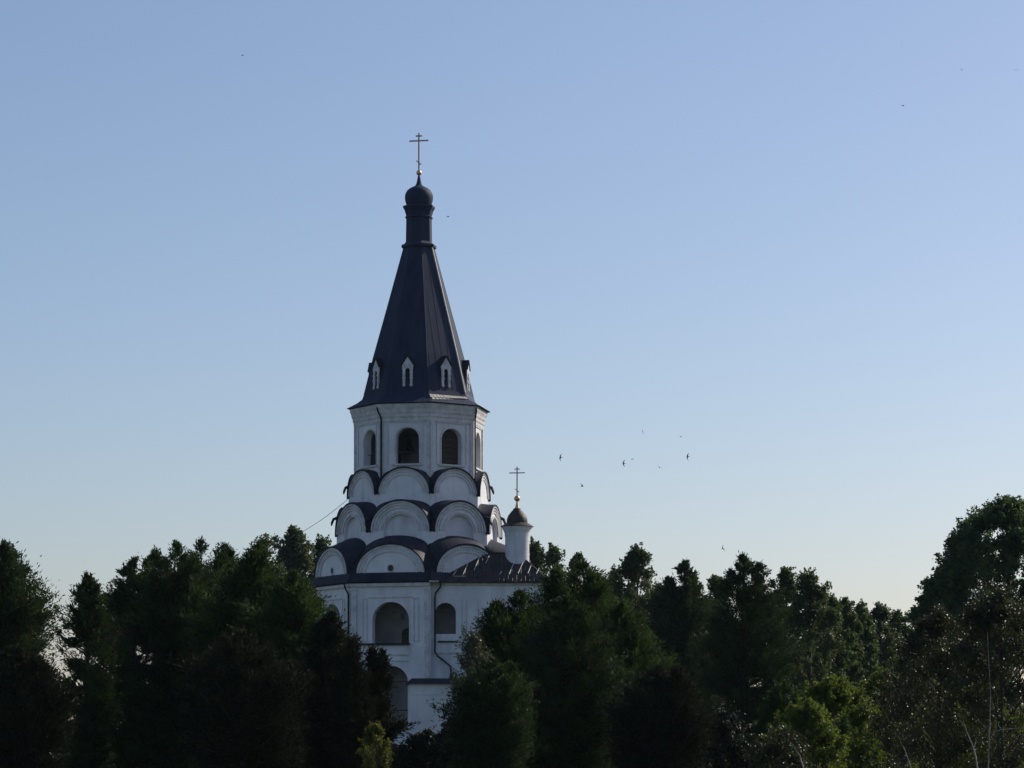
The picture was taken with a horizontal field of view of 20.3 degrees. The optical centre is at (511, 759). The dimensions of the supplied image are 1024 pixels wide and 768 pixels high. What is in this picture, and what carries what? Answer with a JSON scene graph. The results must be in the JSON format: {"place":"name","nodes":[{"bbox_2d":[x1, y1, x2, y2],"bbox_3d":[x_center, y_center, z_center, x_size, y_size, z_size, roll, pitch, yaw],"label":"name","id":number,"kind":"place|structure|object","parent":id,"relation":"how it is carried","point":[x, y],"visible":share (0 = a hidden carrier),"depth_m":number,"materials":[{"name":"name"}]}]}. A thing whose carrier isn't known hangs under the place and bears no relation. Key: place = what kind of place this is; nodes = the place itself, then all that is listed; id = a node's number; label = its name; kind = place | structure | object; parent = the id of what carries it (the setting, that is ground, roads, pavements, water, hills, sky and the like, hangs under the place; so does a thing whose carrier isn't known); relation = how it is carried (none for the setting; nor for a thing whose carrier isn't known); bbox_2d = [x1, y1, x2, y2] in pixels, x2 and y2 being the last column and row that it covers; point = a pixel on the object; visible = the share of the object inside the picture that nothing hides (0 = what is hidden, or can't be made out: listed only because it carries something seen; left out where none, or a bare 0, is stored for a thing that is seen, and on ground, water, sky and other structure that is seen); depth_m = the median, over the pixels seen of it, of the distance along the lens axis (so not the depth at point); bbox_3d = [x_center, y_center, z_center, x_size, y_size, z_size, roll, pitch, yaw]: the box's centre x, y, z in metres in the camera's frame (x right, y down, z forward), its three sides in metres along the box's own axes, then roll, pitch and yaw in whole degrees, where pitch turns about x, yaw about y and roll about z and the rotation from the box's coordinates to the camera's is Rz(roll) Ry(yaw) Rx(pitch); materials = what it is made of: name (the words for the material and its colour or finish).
{"place":"outdoors","nodes":[
{"label":"outdoors","id":0,"kind":"place"},
{"bbox_2d":[0,0,1023,721],"label":"sky","id":1,"kind":"structure","parent":0,"point":[727,228],"materials":[{"name":"blue"}]},
{"label":"ground","id":2,"kind":"structure","parent":0,"visible":0},
{"bbox_2d":[0,536,65,750],"bbox_3d":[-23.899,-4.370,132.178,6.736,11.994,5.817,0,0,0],"label":"spruce tree","id":3,"kind":"object","parent":2,"relation":"on","point":[24,620],"visible":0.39,"depth_m":131.25,"materials":[{"name":"green plant"}]},
{"bbox_2d":[0,642,90,767],"bbox_3d":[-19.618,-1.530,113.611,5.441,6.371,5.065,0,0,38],"label":"young spruce","id":4,"kind":"object","parent":2,"relation":"on","point":[34,698],"visible":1,"depth_m":113.00,"materials":[{"name":"green plant"}]},
{"bbox_2d":[54,714,103,767],"bbox_3d":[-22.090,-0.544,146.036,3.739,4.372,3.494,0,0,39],"label":"undergrowth bush","id":5,"kind":"object","parent":2,"relation":"on","point":[66,745],"visible":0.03,"depth_m":145.68,"materials":[{"name":"green plant"}]},
{"bbox_2d":[42,570,134,767],"bbox_3d":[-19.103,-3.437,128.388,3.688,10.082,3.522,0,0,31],"label":"spruce tree","id":6,"kind":"object","parent":2,"relation":"on","point":[87,621],"visible":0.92,"depth_m":127.76,"materials":[{"name":"green plant"}]},
{"bbox_2d":[65,588,151,765],"bbox_3d":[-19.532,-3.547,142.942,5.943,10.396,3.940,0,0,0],"label":"spruce tree","id":7,"kind":"object","parent":2,"relation":"on","point":[103,592],"visible":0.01,"depth_m":142.96,"materials":[{"name":"green plant"}]},
{"bbox_2d":[94,552,178,767],"bbox_3d":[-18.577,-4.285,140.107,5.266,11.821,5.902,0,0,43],"label":"spruce tree","id":8,"kind":"object","parent":2,"relation":"on","point":[120,596],"visible":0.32,"depth_m":139.28,"materials":[{"name":"green plant"}]},
{"bbox_2d":[137,544,178,684],"bbox_3d":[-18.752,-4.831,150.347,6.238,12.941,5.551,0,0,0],"label":"spruce tree","id":9,"kind":"object","parent":2,"relation":"on","point":[142,565],"visible":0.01,"depth_m":149.92,"materials":[{"name":"green plant"}]},
{"bbox_2d":[112,540,221,767],"bbox_3d":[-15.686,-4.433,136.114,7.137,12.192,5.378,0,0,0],"label":"spruce tree","id":10,"kind":"object","parent":2,"relation":"on","point":[176,592],"visible":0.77,"depth_m":135.16,"materials":[{"name":"green plant"}]},
{"bbox_2d":[148,535,239,664],"bbox_3d":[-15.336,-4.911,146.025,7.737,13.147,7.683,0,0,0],"label":"spruce tree","id":11,"kind":"object","parent":2,"relation":"on","point":[200,545],"visible":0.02,"depth_m":145.81,"materials":[{"name":"green plant"}]},
{"bbox_2d":[168,546,240,763],"bbox_3d":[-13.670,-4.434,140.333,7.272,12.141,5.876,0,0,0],"label":"spruce tree","id":12,"kind":"object","parent":2,"relation":"on","point":[228,553],"visible":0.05,"depth_m":139.47,"materials":[{"name":"green plant"}]},
{"bbox_2d":[166,619,321,767],"bbox_3d":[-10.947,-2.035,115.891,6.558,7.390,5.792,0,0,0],"label":"young spruce","id":13,"kind":"object","parent":2,"relation":"on","point":[244,693],"visible":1,"depth_m":114.97,"materials":[{"name":"green plant"}]},
{"bbox_2d":[171,536,323,767],"bbox_3d":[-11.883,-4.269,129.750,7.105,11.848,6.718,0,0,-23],"label":"thuja tree","id":14,"kind":"object","parent":2,"relation":"on","point":[252,575],"visible":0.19,"depth_m":129.16,"materials":[{"name":"green plant"}]},
{"bbox_2d":[244,533,286,578],"bbox_3d":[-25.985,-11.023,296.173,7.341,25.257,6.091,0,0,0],"label":"leafy tree","id":15,"kind":"object","parent":2,"relation":"on","point":[266,540],"visible":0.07,"depth_m":295.67,"materials":[{"name":"green plant"}]},
{"bbox_2d":[270,524,315,585],"bbox_3d":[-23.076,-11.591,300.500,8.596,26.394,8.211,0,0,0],"label":"leafy tree","id":16,"kind":"object","parent":2,"relation":"on","point":[294,551],"visible":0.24,"depth_m":299.06,"materials":[{"name":"green plant"}]},
{"bbox_2d":[221,569,365,767],"bbox_3d":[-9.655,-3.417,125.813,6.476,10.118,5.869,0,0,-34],"label":"thuja tree","id":17,"kind":"object","parent":2,"relation":"on","point":[296,610],"visible":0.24,"depth_m":125.38,"materials":[{"name":"green plant"}]},
{"bbox_2d":[302,533,331,576],"bbox_3d":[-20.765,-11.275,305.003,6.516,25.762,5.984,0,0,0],"label":"leafy tree","id":18,"kind":"object","parent":2,"relation":"on","point":[321,543],"visible":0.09,"depth_m":304.65,"materials":[{"name":"green plant"}]},
{"bbox_2d":[285,607,366,767],"bbox_3d":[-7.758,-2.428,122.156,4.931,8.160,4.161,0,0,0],"label":"young spruce","id":19,"kind":"object","parent":2,"relation":"on","point":[325,646],"visible":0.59,"depth_m":121.44,"materials":[{"name":"green plant"}]},
{"bbox_2d":[317,632,390,767],"bbox_3d":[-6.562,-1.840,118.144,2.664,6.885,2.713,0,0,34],"label":"young spruce","id":20,"kind":"object","parent":2,"relation":"on","point":[355,708],"visible":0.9,"depth_m":117.70,"materials":[{"name":"green plant"}]},
{"bbox_2d":[355,720,394,767],"bbox_3d":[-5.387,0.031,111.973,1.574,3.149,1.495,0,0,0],"label":"yellow shrub","id":21,"kind":"object","parent":2,"relation":"on","point":[374,732],"visible":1,"depth_m":111.88,"materials":[{"name":"green plant"}]},
{"bbox_2d":[361,644,420,767],"bbox_3d":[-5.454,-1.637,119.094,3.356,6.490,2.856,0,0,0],"label":"young spruce","id":22,"kind":"object","parent":2,"relation":"on","point":[376,663],"visible":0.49,"depth_m":118.90,"materials":[{"name":"green plant"}]},
{"bbox_2d":[310,133,505,746],"bbox_3d":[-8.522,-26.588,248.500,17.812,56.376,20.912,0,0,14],"label":"bell tower","id":23,"kind":"structure","parent":2,"relation":"on","point":[408,526],"depth_m":245.02,"materials":[{"name":"white paint"}]},
{"bbox_2d":[287,498,348,539],"bbox_3d":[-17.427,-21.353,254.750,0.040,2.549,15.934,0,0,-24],"label":"overhead cable","id":24,"kind":"object","parent":23,"relation":"attached to","point":[320,520],"visible":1,"depth_m":253.77,"materials":[{"name":"metal"}]},
{"bbox_2d":[402,628,408,642],"bbox_3d":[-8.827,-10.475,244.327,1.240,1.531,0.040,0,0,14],"label":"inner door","id":25,"kind":"structure","parent":23,"relation":"in","point":[405,633],"depth_m":244.38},
{"bbox_2d":[398,429,416,453],"bbox_3d":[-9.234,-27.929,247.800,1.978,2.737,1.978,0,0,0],"label":"bell","id":26,"kind":"object","parent":23,"relation":"hanging from","point":[405,445],"visible":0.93,"depth_m":247.29,"materials":[{"name":"brown metal"}]},
{"bbox_2d":[394,726,454,767],"bbox_3d":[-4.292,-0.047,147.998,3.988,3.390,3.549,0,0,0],"label":"undergrowth bush","id":27,"kind":"object","parent":2,"relation":"on","point":[412,755],"visible":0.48,"depth_m":147.55,"materials":[{"name":"green plant"}]},
{"bbox_2d":[423,722,458,767],"bbox_3d":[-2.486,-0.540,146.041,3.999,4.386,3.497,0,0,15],"label":"undergrowth bush","id":28,"kind":"object","parent":2,"relation":"on","point":[434,750],"visible":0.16,"depth_m":145.47,"materials":[{"name":"green plant"}]},
{"bbox_2d":[441,627,494,767],"bbox_3d":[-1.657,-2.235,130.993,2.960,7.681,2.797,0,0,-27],"label":"tree","id":29,"kind":"object","parent":2,"relation":"on","point":[474,652],"visible":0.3,"depth_m":130.84,"materials":[{"name":"green plant"}]},
{"bbox_2d":[426,653,547,767],"bbox_3d":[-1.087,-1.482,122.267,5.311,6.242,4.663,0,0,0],"label":"young spruce","id":30,"kind":"object","parent":2,"relation":"on","point":[487,720],"visible":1,"depth_m":121.53,"materials":[{"name":"green plant"}]},
{"bbox_2d":[429,467,544,677],"bbox_3d":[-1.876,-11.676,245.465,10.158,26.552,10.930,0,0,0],"label":"church annex","id":31,"kind":"object","parent":2,"relation":"on","point":[461,595],"visible":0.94,"depth_m":241.60,"materials":[{"name":"paint"}]},
{"bbox_2d":[452,588,554,767],"bbox_3d":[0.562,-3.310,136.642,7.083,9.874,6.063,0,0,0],"label":"thuja tree","id":32,"kind":"object","parent":2,"relation":"on","point":[501,627],"visible":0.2,"depth_m":136.02,"materials":[{"name":"green plant"}]},
{"bbox_2d":[529,535,550,600],"bbox_3d":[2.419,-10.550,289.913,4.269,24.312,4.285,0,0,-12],"label":"leafy tree","id":33,"kind":"object","parent":2,"relation":"on","point":[536,555],"visible":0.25,"depth_m":289.64,"materials":[{"name":"green plant"}]},
{"bbox_2d":[542,542,571,604],"bbox_3d":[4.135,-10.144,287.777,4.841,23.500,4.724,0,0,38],"label":"leafy tree","id":34,"kind":"object","parent":2,"relation":"on","point":[554,556],"visible":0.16,"depth_m":287.76,"materials":[{"name":"green plant"}]},
{"bbox_2d":[500,593,642,767],"bbox_3d":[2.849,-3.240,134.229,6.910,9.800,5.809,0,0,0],"label":"thuja tree","id":35,"kind":"object","parent":2,"relation":"on","point":[572,668],"visible":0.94,"depth_m":133.26,"materials":[{"name":"green plant"}]},
{"bbox_2d":[565,551,584,589],"bbox_3d":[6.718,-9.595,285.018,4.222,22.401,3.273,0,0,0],"label":"leafy tree","id":36,"kind":"object","parent":2,"relation":"on","point":[578,555],"visible":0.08,"depth_m":284.72,"materials":[{"name":"green plant"}]},
{"bbox_2d":[514,556,667,767],"bbox_3d":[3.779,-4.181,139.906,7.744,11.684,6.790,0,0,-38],"label":"thuja tree","id":37,"kind":"object","parent":2,"relation":"on","point":[592,586],"visible":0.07,"depth_m":138.76,"materials":[{"name":"green plant"}]},
{"bbox_2d":[602,564,626,604],"bbox_3d":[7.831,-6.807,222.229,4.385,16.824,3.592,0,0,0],"label":"leafy tree","id":38,"kind":"object","parent":2,"relation":"on","point":[613,574],"visible":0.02,"depth_m":221.82,"materials":[{"name":"green plant"}]},
{"bbox_2d":[608,542,661,622],"bbox_3d":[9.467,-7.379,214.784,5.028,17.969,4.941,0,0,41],"label":"leafy tree","id":39,"kind":"object","parent":2,"relation":"on","point":[637,558],"visible":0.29,"depth_m":214.44,"materials":[{"name":"green plant"}]},
{"bbox_2d":[595,600,697,767],"bbox_3d":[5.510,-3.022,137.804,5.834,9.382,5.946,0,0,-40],"label":"thuja tree","id":40,"kind":"object","parent":2,"relation":"on","point":[642,654],"visible":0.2,"depth_m":137.57,"materials":[{"name":"green plant"}]},
{"bbox_2d":[589,659,723,767],"bbox_3d":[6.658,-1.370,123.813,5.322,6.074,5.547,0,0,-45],"label":"young spruce","id":41,"kind":"object","parent":2,"relation":"on","point":[658,721],"visible":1,"depth_m":123.20,"materials":[{"name":"green plant"}]},
{"bbox_2d":[640,577,713,699],"bbox_3d":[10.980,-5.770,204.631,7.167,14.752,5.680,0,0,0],"label":"leafy tree","id":42,"kind":"object","parent":2,"relation":"on","point":[648,607],"visible":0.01,"depth_m":204.80,"materials":[{"name":"green plant"}]},
{"bbox_2d":[640,559,722,767],"bbox_3d":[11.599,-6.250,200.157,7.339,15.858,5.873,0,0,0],"label":"spruce tree","id":43,"kind":"object","parent":2,"relation":"on","point":[681,608],"visible":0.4,"depth_m":199.15,"materials":[{"name":"green plant"}]},
{"bbox_2d":[700,593,724,765],"bbox_3d":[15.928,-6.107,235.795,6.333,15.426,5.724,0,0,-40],"label":"leafy tree","id":44,"kind":"object","parent":2,"relation":"on","point":[709,599],"depth_m":235.34,"materials":[{"name":"green plant"}]},
{"bbox_2d":[706,574,733,760],"bbox_3d":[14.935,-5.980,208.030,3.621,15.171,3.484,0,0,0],"label":"leafy tree","id":45,"kind":"object","parent":2,"relation":"on","point":[713,580],"visible":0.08,"depth_m":207.78,"materials":[{"name":"green plant"}]},
{"bbox_2d":[687,703,755,767],"bbox_3d":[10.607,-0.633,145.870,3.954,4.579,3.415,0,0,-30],"label":"undergrowth bush","id":46,"kind":"object","parent":2,"relation":"on","point":[731,750],"visible":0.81,"depth_m":145.49,"materials":[{"name":"green plant"}]},
{"bbox_2d":[726,718,766,766],"bbox_3d":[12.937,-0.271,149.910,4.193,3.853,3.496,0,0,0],"label":"undergrowth bush","id":47,"kind":"object","parent":2,"relation":"on","point":[747,729],"visible":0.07,"depth_m":149.65,"materials":[{"name":"green plant"}]},
{"bbox_2d":[687,550,814,767],"bbox_3d":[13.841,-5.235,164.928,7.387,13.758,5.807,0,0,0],"label":"spruce tree","id":48,"kind":"object","parent":2,"relation":"on","point":[737,647],"visible":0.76,"depth_m":164.26,"materials":[{"name":"green plant"}]},
{"bbox_2d":[742,722,815,767],"bbox_3d":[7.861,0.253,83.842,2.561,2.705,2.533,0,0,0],"label":"birch tree","id":49,"kind":"object","parent":2,"relation":"on","point":[778,745],"visible":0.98,"depth_m":83.83,"materials":[{"name":"green plant"}]},
{"bbox_2d":[745,675,814,767],"bbox_3d":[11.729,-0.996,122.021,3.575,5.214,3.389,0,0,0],"label":"bright shrub","id":50,"kind":"object","parent":2,"relation":"on","point":[782,696],"visible":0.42,"depth_m":121.74,"materials":[{"name":"green plant"}]},
{"bbox_2d":[767,566,807,680],"bbox_3d":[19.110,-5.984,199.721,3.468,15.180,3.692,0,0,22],"label":"leafy tree","id":51,"kind":"object","parent":2,"relation":"on","point":[786,575],"visible":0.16,"depth_m":199.79,"materials":[{"name":"green plant"}]},
{"bbox_2d":[789,741,803,767],"bbox_3d":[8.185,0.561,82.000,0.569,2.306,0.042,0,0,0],"label":"dead branch","id":52,"kind":"object","parent":2,"relation":"on","point":[798,754],"visible":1,"depth_m":81.99,"materials":[{"name":"grey wood"}]},
{"bbox_2d":[761,695,851,767],"bbox_3d":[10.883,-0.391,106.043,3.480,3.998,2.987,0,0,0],"label":"bright shrub","id":53,"kind":"object","parent":2,"relation":"on","point":[810,719],"visible":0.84,"depth_m":105.51,"materials":[{"name":"green plant"}]},
{"bbox_2d":[776,567,845,721],"bbox_3d":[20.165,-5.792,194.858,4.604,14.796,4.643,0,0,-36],"label":"leafy tree","id":54,"kind":"object","parent":2,"relation":"on","point":[811,598],"visible":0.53,"depth_m":194.27,"materials":[{"name":"green plant"}]},
{"bbox_2d":[759,672,890,767],"bbox_3d":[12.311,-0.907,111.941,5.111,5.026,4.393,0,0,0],"label":"bright shrub","id":55,"kind":"object","parent":2,"relation":"on","point":[834,695],"visible":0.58,"depth_m":111.39,"materials":[{"name":"green plant"}]},
{"bbox_2d":[795,618,855,690],"bbox_3d":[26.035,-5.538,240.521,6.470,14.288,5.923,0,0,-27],"label":"leafy tree","id":56,"kind":"object","parent":2,"relation":"on","point":[817,649],"visible":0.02,"depth_m":239.33,"materials":[{"name":"green plant"}]},
{"bbox_2d":[811,592,860,738],"bbox_3d":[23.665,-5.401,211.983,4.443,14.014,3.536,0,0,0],"label":"leafy tree","id":57,"kind":"object","parent":2,"relation":"on","point":[841,657],"visible":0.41,"depth_m":211.62,"materials":[{"name":"green plant"}]},
{"bbox_2d":[822,596,867,739],"bbox_3d":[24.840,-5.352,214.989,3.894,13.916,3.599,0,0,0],"label":"leafy tree","id":58,"kind":"object","parent":2,"relation":"on","point":[849,615],"visible":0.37,"depth_m":214.55,"materials":[{"name":"green plant"}]},
{"bbox_2d":[847,598,881,725],"bbox_3d":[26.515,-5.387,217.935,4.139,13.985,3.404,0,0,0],"label":"leafy tree","id":59,"kind":"object","parent":2,"relation":"on","point":[870,663],"visible":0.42,"depth_m":217.31,"materials":[{"name":"green plant"}]},
{"bbox_2d":[857,631,896,727],"bbox_3d":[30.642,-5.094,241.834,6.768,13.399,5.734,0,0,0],"label":"leafy tree","id":60,"kind":"object","parent":2,"relation":"on","point":[878,638],"visible":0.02,"depth_m":241.30,"materials":[{"name":"green plant"}]},
{"bbox_2d":[855,601,903,706],"bbox_3d":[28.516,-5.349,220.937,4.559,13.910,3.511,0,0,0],"label":"leafy tree","id":61,"kind":"object","parent":2,"relation":"on","point":[880,614],"visible":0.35,"depth_m":220.75,"materials":[{"name":"green plant"}]},
{"bbox_2d":[834,666,930,767],"bbox_3d":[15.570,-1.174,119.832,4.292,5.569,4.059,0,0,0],"label":"bright shrub","id":62,"kind":"object","parent":2,"relation":"on","point":[871,684],"visible":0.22,"depth_m":119.72,"materials":[{"name":"green plant"}]},
{"bbox_2d":[879,609,912,674],"bbox_3d":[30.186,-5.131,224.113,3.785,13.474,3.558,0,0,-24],"label":"leafy tree","id":63,"kind":"object","parent":2,"relation":"on","point":[898,621],"visible":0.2,"depth_m":223.62,"materials":[{"name":"green plant"}]},
{"bbox_2d":[860,652,942,767],"bbox_3d":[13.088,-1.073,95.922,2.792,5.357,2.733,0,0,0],"label":"birch tree","id":64,"kind":"object","parent":2,"relation":"on","point":[887,735],"visible":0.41,"depth_m":95.93,"materials":[{"name":"green plant"}]},
{"bbox_2d":[886,684,979,767],"bbox_3d":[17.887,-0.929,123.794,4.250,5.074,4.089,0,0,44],"label":"bright shrub","id":65,"kind":"object","parent":2,"relation":"on","point":[969,724],"visible":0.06,"depth_m":123.36,"materials":[{"name":"green plant"}]},
{"bbox_2d":[885,603,1005,767],"bbox_3d":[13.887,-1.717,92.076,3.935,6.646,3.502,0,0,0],"label":"birch tree","id":66,"kind":"object","parent":2,"relation":"on","point":[937,625],"visible":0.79,"depth_m":91.50,"materials":[{"name":"green plant"}]},
{"bbox_2d":[898,559,1014,757],"bbox_3d":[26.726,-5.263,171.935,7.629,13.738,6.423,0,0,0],"label":"broad tree","id":67,"kind":"object","parent":2,"relation":"on","point":[938,586],"visible":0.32,"depth_m":171.30,"materials":[{"name":"green plant"}]},
{"bbox_2d":[934,717,987,766],"bbox_3d":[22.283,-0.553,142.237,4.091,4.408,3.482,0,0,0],"label":"undergrowth bush","id":68,"kind":"object","parent":2,"relation":"on","point":[972,757],"depth_m":141.20,"materials":[{"name":"green plant"}]},
{"bbox_2d":[916,493,1023,715],"bbox_3d":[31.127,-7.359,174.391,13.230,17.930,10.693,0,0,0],"label":"broad tree","id":69,"kind":"object","parent":2,"relation":"on","point":[970,550],"visible":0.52,"depth_m":173.07,"materials":[{"name":"green plant"}]},
{"bbox_2d":[964,724,977,767],"bbox_3d":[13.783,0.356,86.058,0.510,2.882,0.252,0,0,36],"label":"dead branch","id":70,"kind":"object","parent":2,"relation":"on","point":[973,748],"visible":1,"depth_m":86.00,"materials":[{"name":"grey wood"}]},
{"bbox_2d":[932,582,1023,767],"bbox_3d":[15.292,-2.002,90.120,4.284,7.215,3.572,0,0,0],"label":"birch tree","id":71,"kind":"object","parent":2,"relation":"on","point":[998,608],"visible":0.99,"depth_m":89.66,"materials":[{"name":"green plant"}]},
{"bbox_2d":[935,682,1023,767],"bbox_3d":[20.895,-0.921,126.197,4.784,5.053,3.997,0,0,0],"label":"bright shrub","id":72,"kind":"object","parent":2,"relation":"on","point":[983,750],"visible":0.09,"depth_m":125.48,"materials":[{"name":"green plant"}]},
{"bbox_2d":[987,632,990,767],"bbox_3d":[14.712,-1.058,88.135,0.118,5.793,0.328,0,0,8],"label":"dead branch","id":73,"kind":"object","parent":2,"relation":"on","point":[990,710],"visible":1,"depth_m":88.02,"materials":[{"name":"grey wood"}]},
{"bbox_2d":[991,700,1023,766],"bbox_3d":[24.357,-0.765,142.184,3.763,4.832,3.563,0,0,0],"label":"undergrowth bush","id":74,"kind":"object","parent":2,"relation":"on","point":[1011,709],"visible":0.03,"depth_m":141.63,"materials":[{"name":"green plant"}]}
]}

